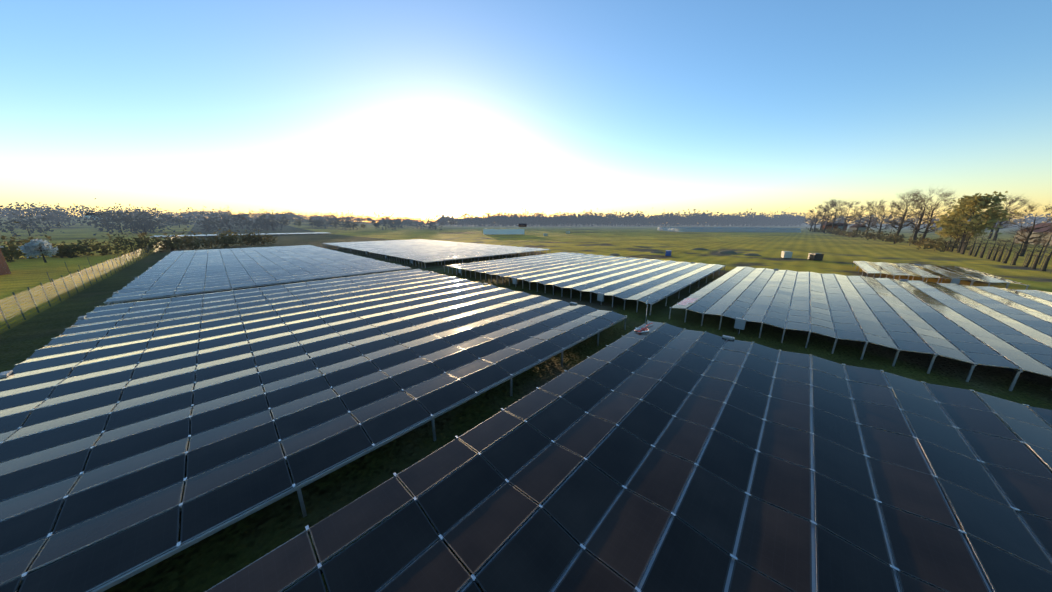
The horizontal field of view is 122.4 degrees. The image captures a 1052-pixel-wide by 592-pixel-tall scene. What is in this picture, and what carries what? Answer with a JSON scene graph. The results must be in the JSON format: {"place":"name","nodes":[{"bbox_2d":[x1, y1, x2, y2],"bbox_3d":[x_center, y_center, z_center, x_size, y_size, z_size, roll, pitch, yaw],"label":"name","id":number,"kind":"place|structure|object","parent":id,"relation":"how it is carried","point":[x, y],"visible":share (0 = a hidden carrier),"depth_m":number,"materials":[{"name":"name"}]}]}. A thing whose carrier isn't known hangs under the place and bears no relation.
{"place":"outdoors","nodes":[
{"label":"outdoors","id":0,"kind":"place"},
{"bbox_2d":[0,246,10,274],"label":"brick utility building","id":1,"kind":"structure","parent":0,"point":[4,269],"depth_m":37.48,"materials":[{"name":"red brick"}]},
{"bbox_2d":[0,216,1051,591],"bbox_3d":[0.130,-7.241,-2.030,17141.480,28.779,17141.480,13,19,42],"label":"ground","id":2,"kind":"structure","parent":0,"point":[212,560],"depth_m":25.83,"materials":[{"name":"green plant"}]},
{"bbox_2d":[0,239,30,262],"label":"hedge bush","id":3,"kind":"object","parent":2,"relation":"on","point":[6,252],"visible":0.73,"depth_m":49.43,"materials":[{"name":"green plant"}]},
{"bbox_2d":[0,204,39,219],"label":"hill tree","id":4,"kind":"object","parent":2,"relation":"on","point":[10,217],"visible":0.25,"depth_m":217.22,"materials":[{"name":"green plant"}]},
{"bbox_2d":[0,213,47,228],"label":"hill tree","id":5,"kind":"object","parent":2,"relation":"on","point":[16,226],"visible":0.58,"depth_m":172.46,"materials":[{"name":"green plant"}]},
{"bbox_2d":[0,204,48,221],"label":"hill tree","id":6,"kind":"object","parent":2,"relation":"on","point":[16,212],"visible":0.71,"depth_m":211.06,"materials":[{"name":"green plant"}]},
{"bbox_2d":[0,206,64,236],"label":"hill tree","id":7,"kind":"object","parent":2,"relation":"on","point":[38,229],"visible":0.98,"depth_m":134.75,"materials":[{"name":"green plant"}]},
{"bbox_2d":[0,221,64,258],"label":"hedge bush","id":8,"kind":"object","parent":2,"relation":"on","point":[13,241],"visible":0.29,"depth_m":52.29,"materials":[{"name":"green plant"}]},
{"bbox_2d":[17,239,57,262],"bbox_3d":[-81.675,-7.540,48.757,3.760,4.263,3.258,1,14,4],"label":"blossom tree","id":9,"kind":"object","parent":2,"relation":"on","point":[36,247],"visible":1,"depth_m":48.39,"materials":[{"name":"white plant"}]},
{"bbox_2d":[13,203,82,227],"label":"hill tree","id":10,"kind":"object","parent":2,"relation":"on","point":[47,212],"visible":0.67,"depth_m":192.32,"materials":[{"name":"green plant"}]},
{"bbox_2d":[41,215,73,226],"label":"hill tree","id":11,"kind":"object","parent":2,"relation":"on","point":[68,225],"visible":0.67,"depth_m":193.69,"materials":[{"name":"green plant"}]},
{"bbox_2d":[32,205,86,225],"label":"hill tree","id":12,"kind":"object","parent":2,"relation":"on","point":[72,216],"visible":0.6,"depth_m":211.92,"materials":[{"name":"green plant"}]},
{"bbox_2d":[51,240,95,257],"bbox_3d":[-89.925,-8.730,56.906,7.760,4.434,6.383,13,19,42],"label":"hedge bush","id":13,"kind":"object","parent":2,"relation":"on","point":[71,251],"visible":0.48,"depth_m":56.42,"materials":[{"name":"green plant"}]},
{"bbox_2d":[58,204,93,216],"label":"hill tree","id":14,"kind":"object","parent":2,"relation":"on","point":[71,209],"visible":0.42,"depth_m":330.32,"materials":[{"name":"green plant"}]},
{"bbox_2d":[53,240,99,256],"bbox_3d":[-90.266,-9.142,57.722,7.198,3.743,5.392,5,15,20],"label":"hedge bush","id":15,"kind":"object","parent":2,"relation":"on","point":[80,248],"visible":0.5,"depth_m":56.76,"materials":[{"name":"green plant"}]},
{"bbox_2d":[0,234,179,330],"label":"perimeter fence","id":16,"kind":"object","parent":2,"relation":"on","point":[99,277],"visible":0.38,"depth_m":26.23,"materials":[{"name":"grey"}]},
{"bbox_2d":[67,206,127,225],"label":"hill tree","id":17,"kind":"object","parent":2,"relation":"on","point":[87,218],"visible":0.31,"depth_m":197.78,"materials":[{"name":"green plant"}]},
{"bbox_2d":[71,239,126,255],"bbox_3d":[-90.756,-10.126,61.721,7.010,4.492,7.659,13,19,42],"label":"hedge bush","id":18,"kind":"object","parent":2,"relation":"on","point":[103,252],"visible":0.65,"depth_m":61.49,"materials":[{"name":"green plant"}]},
{"bbox_2d":[67,198,139,231],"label":"hill tree","id":19,"kind":"object","parent":2,"relation":"on","point":[104,216],"visible":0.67,"depth_m":171.30,"materials":[{"name":"green plant"}]},
{"bbox_2d":[81,208,154,235],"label":"hill tree","id":20,"kind":"object","parent":2,"relation":"on","point":[118,228],"visible":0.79,"depth_m":153.47,"materials":[{"name":"green plant"}]},
{"bbox_2d":[100,209,147,224],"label":"hill tree","id":21,"kind":"object","parent":2,"relation":"on","point":[122,221],"visible":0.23,"depth_m":197.19,"materials":[{"name":"green plant"}]},
{"bbox_2d":[85,232,169,253],"bbox_3d":[-88.144,-11.599,64.429,8.735,5.349,10.027,4,15,15],"label":"hedge bush","id":22,"kind":"object","parent":2,"relation":"on","point":[138,242],"visible":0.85,"depth_m":64.42,"materials":[{"name":"green plant"}]},
{"bbox_2d":[115,217,153,233],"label":"hill tree","id":23,"kind":"object","parent":2,"relation":"on","point":[131,230],"visible":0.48,"depth_m":159.25,"materials":[{"name":"green plant"}]},
{"bbox_2d":[108,212,175,232],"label":"hill tree","id":24,"kind":"object","parent":2,"relation":"on","point":[148,223],"visible":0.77,"depth_m":160.66,"materials":[{"name":"green plant"}]},
{"bbox_2d":[124,216,166,232],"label":"hill tree","id":25,"kind":"object","parent":2,"relation":"on","point":[144,224],"visible":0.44,"depth_m":164.34,"materials":[{"name":"green plant"}]},
{"bbox_2d":[112,229,182,253],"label":"hedge bush","id":26,"kind":"object","parent":2,"relation":"on","point":[139,237],"visible":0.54,"depth_m":67.31,"materials":[{"name":"green plant"}]},
{"bbox_2d":[131,212,172,232],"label":"hill tree","id":27,"kind":"object","parent":2,"relation":"on","point":[158,223],"visible":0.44,"depth_m":172.10,"materials":[{"name":"green plant"}]},
{"bbox_2d":[129,204,179,226],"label":"hill tree","id":28,"kind":"object","parent":2,"relation":"on","point":[150,211],"visible":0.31,"depth_m":210.78,"materials":[{"name":"green plant"}]},
{"bbox_2d":[151,233,189,252],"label":"hedge bush","id":29,"kind":"object","parent":2,"relation":"on","point":[169,244],"visible":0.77,"depth_m":71.48,"materials":[{"name":"green plant"}]},
{"bbox_2d":[153,210,194,227],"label":"hill tree","id":30,"kind":"object","parent":2,"relation":"on","point":[181,217],"visible":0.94,"depth_m":221.84,"materials":[{"name":"green plant"}]},
{"bbox_2d":[158,231,203,250],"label":"hedge bush","id":31,"kind":"object","parent":2,"relation":"on","point":[182,249],"visible":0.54,"depth_m":74.54,"materials":[{"name":"green plant"}]},
{"bbox_2d":[162,228,210,249],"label":"hedge bush","id":32,"kind":"object","parent":2,"relation":"on","point":[188,242],"visible":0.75,"depth_m":75.33,"materials":[{"name":"green plant"}]},
{"bbox_2d":[175,207,205,220],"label":"hill tree","id":33,"kind":"object","parent":2,"relation":"on","point":[187,214],"visible":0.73,"depth_m":319.91,"materials":[{"name":"green plant"}]},
{"bbox_2d":[188,216,225,231],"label":"hill tree","id":34,"kind":"object","parent":2,"relation":"on","point":[205,223],"visible":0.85,"depth_m":188.72,"materials":[{"name":"green plant"}]},
{"bbox_2d":[188,206,228,230],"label":"hill tree","id":35,"kind":"object","parent":2,"relation":"on","point":[212,220],"visible":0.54,"depth_m":198.53,"materials":[{"name":"green plant"}]},
{"bbox_2d":[195,209,232,224],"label":"hill tree","id":36,"kind":"object","parent":2,"relation":"on","point":[215,219],"visible":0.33,"depth_m":238.50,"materials":[{"name":"green plant"}]},
{"bbox_2d":[201,233,234,248],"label":"hedge bush","id":37,"kind":"object","parent":2,"relation":"on","point":[213,240],"visible":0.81,"depth_m":80.80,"materials":[{"name":"green plant"}]},
{"bbox_2d":[208,210,244,232],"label":"hill tree","id":38,"kind":"object","parent":2,"relation":"on","point":[221,224],"visible":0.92,"depth_m":184.41,"materials":[{"name":"green plant"}]},
{"bbox_2d":[204,229,249,246],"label":"hedge bush","id":39,"kind":"object","parent":2,"relation":"on","point":[225,243],"visible":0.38,"depth_m":83.67,"materials":[{"name":"green plant"}]},
{"bbox_2d":[207,229,251,247],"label":"hedge bush","id":40,"kind":"object","parent":2,"relation":"on","point":[235,237],"visible":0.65,"depth_m":83.91,"materials":[{"name":"green plant"}]},
{"bbox_2d":[223,212,252,228],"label":"hill tree","id":41,"kind":"object","parent":2,"relation":"on","point":[237,220],"visible":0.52,"depth_m":227.50,"materials":[{"name":"green plant"}]},
{"bbox_2d":[150,232,326,236],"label":"solar array","id":42,"kind":"object","parent":2,"relation":"on","point":[238,234],"visible":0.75,"depth_m":153.67,"materials":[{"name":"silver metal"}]},
{"bbox_2d":[234,214,268,231],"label":"hill tree","id":43,"kind":"object","parent":2,"relation":"on","point":[252,225],"visible":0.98,"depth_m":201.65,"materials":[{"name":"green plant"}]},
{"bbox_2d":[240,230,265,245],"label":"hedge bush","id":44,"kind":"object","parent":2,"relation":"on","point":[254,239],"visible":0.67,"depth_m":91.29,"materials":[{"name":"green plant"}]},
{"bbox_2d":[236,229,270,245],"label":"hedge bush","id":45,"kind":"object","parent":2,"relation":"on","point":[245,233],"visible":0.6,"depth_m":90.80,"materials":[{"name":"green plant"}]},
{"bbox_2d":[103,245,410,304],"bbox_3d":[-46.261,-6.253,51.409,61.010,1.353,24.740,13,19,42],"label":"solar panel frame","id":46,"kind":"object","parent":2,"relation":"on","point":[179,295],"visible":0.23,"depth_m":29.24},
{"bbox_2d":[105,245,409,302],"bbox_3d":[-46.261,-6.837,51.262,60.852,0.188,24.471,13,19,42],"label":"solar array","id":47,"kind":"object","parent":46,"relation":"on","point":[193,280],"visible":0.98,"depth_m":38.36,"materials":[{"name":"blue glass"}]},
{"bbox_2d":[243,209,282,230],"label":"hill tree","id":48,"kind":"object","parent":2,"relation":"on","point":[267,226],"visible":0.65,"depth_m":210.92,"materials":[{"name":"green plant"}]},
{"bbox_2d":[251,233,277,244],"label":"hedge bush","id":49,"kind":"object","parent":2,"relation":"on","point":[268,237],"visible":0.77,"depth_m":95.15,"materials":[{"name":"green plant"}]},
{"bbox_2d":[249,210,294,230],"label":"hill tree","id":50,"kind":"object","parent":2,"relation":"on","point":[272,222],"visible":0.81,"depth_m":214.62,"materials":[{"name":"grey plant"}]},
{"bbox_2d":[0,270,626,591],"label":"solar panel frame","id":51,"kind":"object","parent":2,"relation":"on","point":[141,568],"visible":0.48,"depth_m":7.60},
{"bbox_2d":[0,269,625,591],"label":"solar array","id":52,"kind":"object","parent":51,"relation":"on","point":[133,474],"visible":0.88,"depth_m":10.20,"materials":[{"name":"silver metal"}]},
{"bbox_2d":[320,210,344,227],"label":"hill tree","id":53,"kind":"object","parent":2,"relation":"on","point":[331,220],"visible":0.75,"depth_m":273.87,"materials":[{"name":"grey plant"}]},
{"bbox_2d":[335,218,360,230],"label":"hill tree","id":54,"kind":"object","parent":2,"relation":"on","point":[348,225],"visible":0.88,"depth_m":240.43,"materials":[{"name":"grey plant"}]},
{"bbox_2d":[371,211,392,229],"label":"hill tree","id":55,"kind":"object","parent":2,"relation":"on","point":[379,220],"visible":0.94,"depth_m":266.59,"materials":[{"name":"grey plant"}]},
{"bbox_2d":[322,243,546,267],"bbox_3d":[-28.000,-12.829,77.510,63.110,1.353,31.740,13,19,42],"label":"solar panel frame","id":56,"kind":"object","parent":2,"relation":"on","point":[410,260],"visible":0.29,"depth_m":56.32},
{"bbox_2d":[323,239,549,261],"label":"solar array","id":57,"kind":"object","parent":56,"relation":"on","point":[423,250],"visible":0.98,"depth_m":67.13,"materials":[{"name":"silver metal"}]},
{"bbox_2d":[477,212,494,225],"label":"forest tree","id":58,"kind":"object","parent":2,"relation":"on","point":[484,219],"visible":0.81,"depth_m":611.13,"materials":[{"name":"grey plant"}]},
{"bbox_2d":[483,229,523,234],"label":"solar array","id":59,"kind":"object","parent":2,"relation":"on","point":[503,231],"visible":1,"depth_m":176.45,"materials":[{"name":"white paint"}]},
{"bbox_2d":[443,255,725,314],"bbox_3d":[8.406,-3.817,41.738,29.510,1.353,28.240,13,19,42],"label":"solar panel frame","id":60,"kind":"object","parent":2,"relation":"on","point":[600,297],"visible":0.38,"depth_m":29.79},
{"bbox_2d":[446,252,723,303],"bbox_3d":[8.406,-4.402,41.591,29.352,0.188,27.970,13,19,42],"label":"solar array","id":61,"kind":"object","parent":60,"relation":"on","point":[624,279],"visible":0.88,"depth_m":35.75,"materials":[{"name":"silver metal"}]},
{"bbox_2d":[205,320,1051,591],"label":"solar panel frame","id":62,"kind":"object","parent":2,"relation":"on","point":[652,559],"visible":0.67,"depth_m":6.50,"materials":[{"name":"metal"}]},
{"bbox_2d":[206,321,1051,591],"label":"solar array","id":63,"kind":"object","parent":62,"relation":"on","point":[539,551],"visible":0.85,"depth_m":6.51,"materials":[{"name":"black glass"}]},
{"bbox_2d":[688,209,710,224],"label":"forest tree","id":64,"kind":"object","parent":2,"relation":"on","point":[702,219],"visible":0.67,"depth_m":620.18,"materials":[{"name":"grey plant"}]},
{"bbox_2d":[657,227,800,231],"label":"polytunnels","id":65,"kind":"structure","parent":2,"relation":"on","point":[720,229],"depth_m":228.46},
{"bbox_2d":[739,209,756,225],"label":"forest tree","id":66,"kind":"object","parent":2,"relation":"on","point":[748,214],"visible":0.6,"depth_m":628.79,"materials":[{"name":"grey plant"}]},
{"bbox_2d":[766,211,786,225],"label":"forest tree","id":67,"kind":"object","parent":2,"relation":"on","point":[774,216],"visible":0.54,"depth_m":630.68,"materials":[{"name":"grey plant"}]},
{"bbox_2d":[781,251,792,258],"bbox_3d":[52.710,-8.338,58.546,1.280,1.310,1.980,7,16,25],"label":"utility box","id":68,"kind":"object","parent":2,"relation":"on","point":[786,254],"visible":1,"depth_m":57.87,"materials":[{"name":"beige"}]},
{"bbox_2d":[807,206,823,231],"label":"bare tree","id":69,"kind":"object","parent":2,"relation":"on","point":[811,211],"visible":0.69,"depth_m":230.03,"materials":[{"name":"brown plant"}]},
{"bbox_2d":[807,253,823,260],"bbox_3d":[55.072,-7.455,55.042,1.380,1.310,1.980,4,15,14],"label":"utility box","id":70,"kind":"object","parent":2,"relation":"on","point":[815,256],"visible":1,"depth_m":54.41,"materials":[{"name":"black"}]},
{"bbox_2d":[813,202,838,229],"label":"bare tree","id":71,"kind":"object","parent":2,"relation":"on","point":[822,221],"visible":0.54,"depth_m":215.87,"materials":[{"name":"brown plant"}]},
{"bbox_2d":[814,202,844,232],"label":"bare tree","id":72,"kind":"object","parent":2,"relation":"on","point":[828,216],"visible":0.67,"depth_m":204.50,"materials":[{"name":"brown plant"}]},
{"bbox_2d":[822,198,848,232],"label":"bare tree","id":73,"kind":"object","parent":2,"relation":"on","point":[840,219],"visible":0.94,"depth_m":191.38,"materials":[{"name":"brown plant"}]},
{"bbox_2d":[832,200,864,230],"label":"bare tree","id":74,"kind":"object","parent":2,"relation":"on","point":[845,219],"visible":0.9,"depth_m":177.18,"materials":[{"name":"brown plant"}]},
{"bbox_2d":[669,266,1051,390],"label":"solar panel frame","id":75,"kind":"object","parent":2,"relation":"on","point":[740,323],"visible":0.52,"depth_m":17.90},
{"bbox_2d":[671,267,1051,376],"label":"solar array","id":76,"kind":"object","parent":75,"relation":"on","point":[1030,338],"visible":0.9,"depth_m":19.84,"materials":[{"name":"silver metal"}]},
{"bbox_2d":[849,203,875,231],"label":"bare tree","id":77,"kind":"object","parent":2,"relation":"on","point":[862,207],"visible":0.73,"depth_m":157.79,"materials":[{"name":"brown plant"}]},
{"bbox_2d":[861,228,878,239],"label":"boundary shrub","id":78,"kind":"object","parent":2,"relation":"on","point":[870,236],"visible":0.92,"depth_m":120.40,"materials":[{"name":"green plant"}]},
{"bbox_2d":[853,200,887,233],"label":"bare tree","id":79,"kind":"object","parent":2,"relation":"on","point":[870,213],"visible":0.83,"depth_m":144.34,"materials":[{"name":"brown plant"}]},
{"bbox_2d":[866,203,897,238],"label":"bare tree","id":80,"kind":"object","parent":2,"relation":"on","point":[879,212],"visible":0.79,"depth_m":129.45,"materials":[{"name":"brown plant"}]},
{"bbox_2d":[882,234,905,243],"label":"boundary shrub","id":81,"kind":"object","parent":2,"relation":"on","point":[896,239],"visible":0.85,"depth_m":99.22,"materials":[{"name":"green plant"}]},
{"bbox_2d":[882,188,928,231],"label":"bare tree","id":82,"kind":"object","parent":2,"relation":"on","point":[903,209],"visible":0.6,"depth_m":116.71,"materials":[{"name":"brown plant"}]},
{"bbox_2d":[886,192,925,235],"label":"bare tree","id":83,"kind":"object","parent":2,"relation":"on","point":[895,222],"visible":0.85,"depth_m":107.92,"materials":[{"name":"brown plant"}]},
{"bbox_2d":[903,234,928,245],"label":"boundary shrub","id":84,"kind":"object","parent":2,"relation":"on","point":[913,241],"visible":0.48,"depth_m":92.66,"materials":[{"name":"green plant"}]},
{"bbox_2d":[896,187,956,243],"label":"bare tree","id":85,"kind":"object","parent":2,"relation":"on","point":[922,216],"visible":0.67,"depth_m":96.34,"materials":[{"name":"brown plant"}]},
{"bbox_2d":[904,191,957,244],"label":"bare tree","id":86,"kind":"object","parent":2,"relation":"on","point":[926,231],"visible":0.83,"depth_m":87.14,"materials":[{"name":"brown plant"}]},
{"bbox_2d":[852,261,1028,289],"bbox_3d":[51.261,-2.809,37.741,10.610,1.353,15.990,13,19,42],"label":"solar panel frame","id":87,"kind":"object","parent":2,"relation":"on","point":[955,280],"visible":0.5,"depth_m":32.95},
{"bbox_2d":[854,261,1025,284],"bbox_3d":[51.261,-3.394,37.593,10.452,0.179,15.720,13,19,42],"label":"solar array","id":88,"kind":"object","parent":87,"relation":"on","point":[949,272],"visible":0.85,"depth_m":36.17,"materials":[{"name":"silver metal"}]},
{"bbox_2d":[916,237,971,251],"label":"boundary shrub","id":89,"kind":"object","parent":2,"relation":"on","point":[931,245],"visible":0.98,"depth_m":72.17,"materials":[{"name":"green plant"}]},
{"bbox_2d":[922,237,969,249],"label":"boundary shrub","id":90,"kind":"object","parent":2,"relation":"on","point":[924,239],"visible":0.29,"depth_m":78.54,"materials":[{"name":"green plant"}]},
{"bbox_2d":[936,207,988,247],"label":"yellow willow","id":91,"kind":"object","parent":2,"relation":"on","point":[968,218],"visible":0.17,"depth_m":79.35,"materials":[{"name":"green plant"}]},
{"bbox_2d":[889,219,1051,264],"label":"utility poles","id":92,"kind":"object","parent":2,"relation":"on","point":[1040,260],"visible":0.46,"depth_m":49.18,"materials":[{"name":"brown wood"}]},
{"bbox_2d":[929,191,1018,250],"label":"yellow willow","id":93,"kind":"object","parent":2,"relation":"on","point":[973,204],"visible":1,"depth_m":71.03,"materials":[{"name":"green plant"}]},
{"bbox_2d":[987,198,1017,238],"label":"bare tree","id":94,"kind":"object","parent":2,"relation":"on","point":[1011,209],"visible":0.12,"depth_m":126.88,"materials":[{"name":"brown plant"}]},
{"bbox_2d":[995,239,1014,261],"bbox_3d":[86.591,-8.311,52.563,1.840,4.596,2.019,1,14,3],"label":"young tree","id":95,"kind":"object","parent":2,"relation":"on","point":[1001,254],"visible":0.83,"depth_m":52.55,"materials":[{"name":"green plant"}]},
{"bbox_2d":[984,194,1033,240],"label":"bare tree","id":96,"kind":"object","parent":2,"relation":"on","point":[1000,223],"visible":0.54,"depth_m":112.32,"materials":[{"name":"brown plant"}]},
{"bbox_2d":[1001,235,1022,263],"bbox_3d":[84.168,-8.245,50.205,2.352,5.620,2.306,13,19,43],"label":"young tree","id":97,"kind":"object","parent":2,"relation":"on","point":[1008,256],"visible":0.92,"depth_m":50.25,"materials":[{"name":"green plant"}]},
{"bbox_2d":[1010,236,1031,264],"bbox_3d":[82.155,-7.582,48.102,1.892,5.370,2.466,-16,22,-48],"label":"young tree","id":98,"kind":"object","parent":2,"relation":"on","point":[1016,258],"visible":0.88,"depth_m":48.18,"materials":[{"name":"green plant"}]},
{"bbox_2d":[1004,203,1051,255],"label":"bare tree","id":99,"kind":"object","parent":2,"relation":"on","point":[1022,230],"visible":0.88,"depth_m":60.41,"materials":[{"name":"brown plant"}]},
{"bbox_2d":[1013,214,1046,226],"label":"tree","id":100,"kind":"object","parent":2,"relation":"on","point":[1029,221],"visible":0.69,"depth_m":579.96,"materials":[{"name":"grey plant"}]},
{"bbox_2d":[1025,239,1045,266],"bbox_3d":[80.660,-6.822,46.209,2.087,4.814,1.970,-6,15,-21],"label":"young tree","id":101,"kind":"object","parent":2,"relation":"on","point":[1030,258],"visible":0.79,"depth_m":46.11,"materials":[{"name":"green plant"}]},
{"bbox_2d":[1030,237,1051,268],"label":"young tree","id":102,"kind":"object","parent":2,"relation":"on","point":[1037,259],"visible":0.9,"depth_m":43.94,"materials":[{"name":"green plant"}]},
{"bbox_2d":[1042,239,1051,271],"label":"young tree","id":103,"kind":"object","parent":2,"relation":"on","point":[1047,262],"visible":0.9,"depth_m":42.17,"materials":[{"name":"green plant"}]},
{"bbox_2d":[0,0,1051,223],"label":"sky","id":104,"kind":"structure","parent":0,"point":[408,108],"materials":[{"name":"blue"}]},
{"bbox_2d":[677,298,698,304],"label":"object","id":105,"kind":"object","parent":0,"point":[686,301],"visible":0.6,"depth_m":22.41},
{"bbox_2d":[848,224,866,231],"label":"farm house","id":106,"kind":"structure","parent":0,"point":[861,228],"depth_m":234.92,"materials":[{"name":"beige"}]},
{"bbox_2d":[1013,223,1051,245],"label":"bush","id":107,"kind":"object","parent":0,"point":[1042,230],"depth_m":96.82,"materials":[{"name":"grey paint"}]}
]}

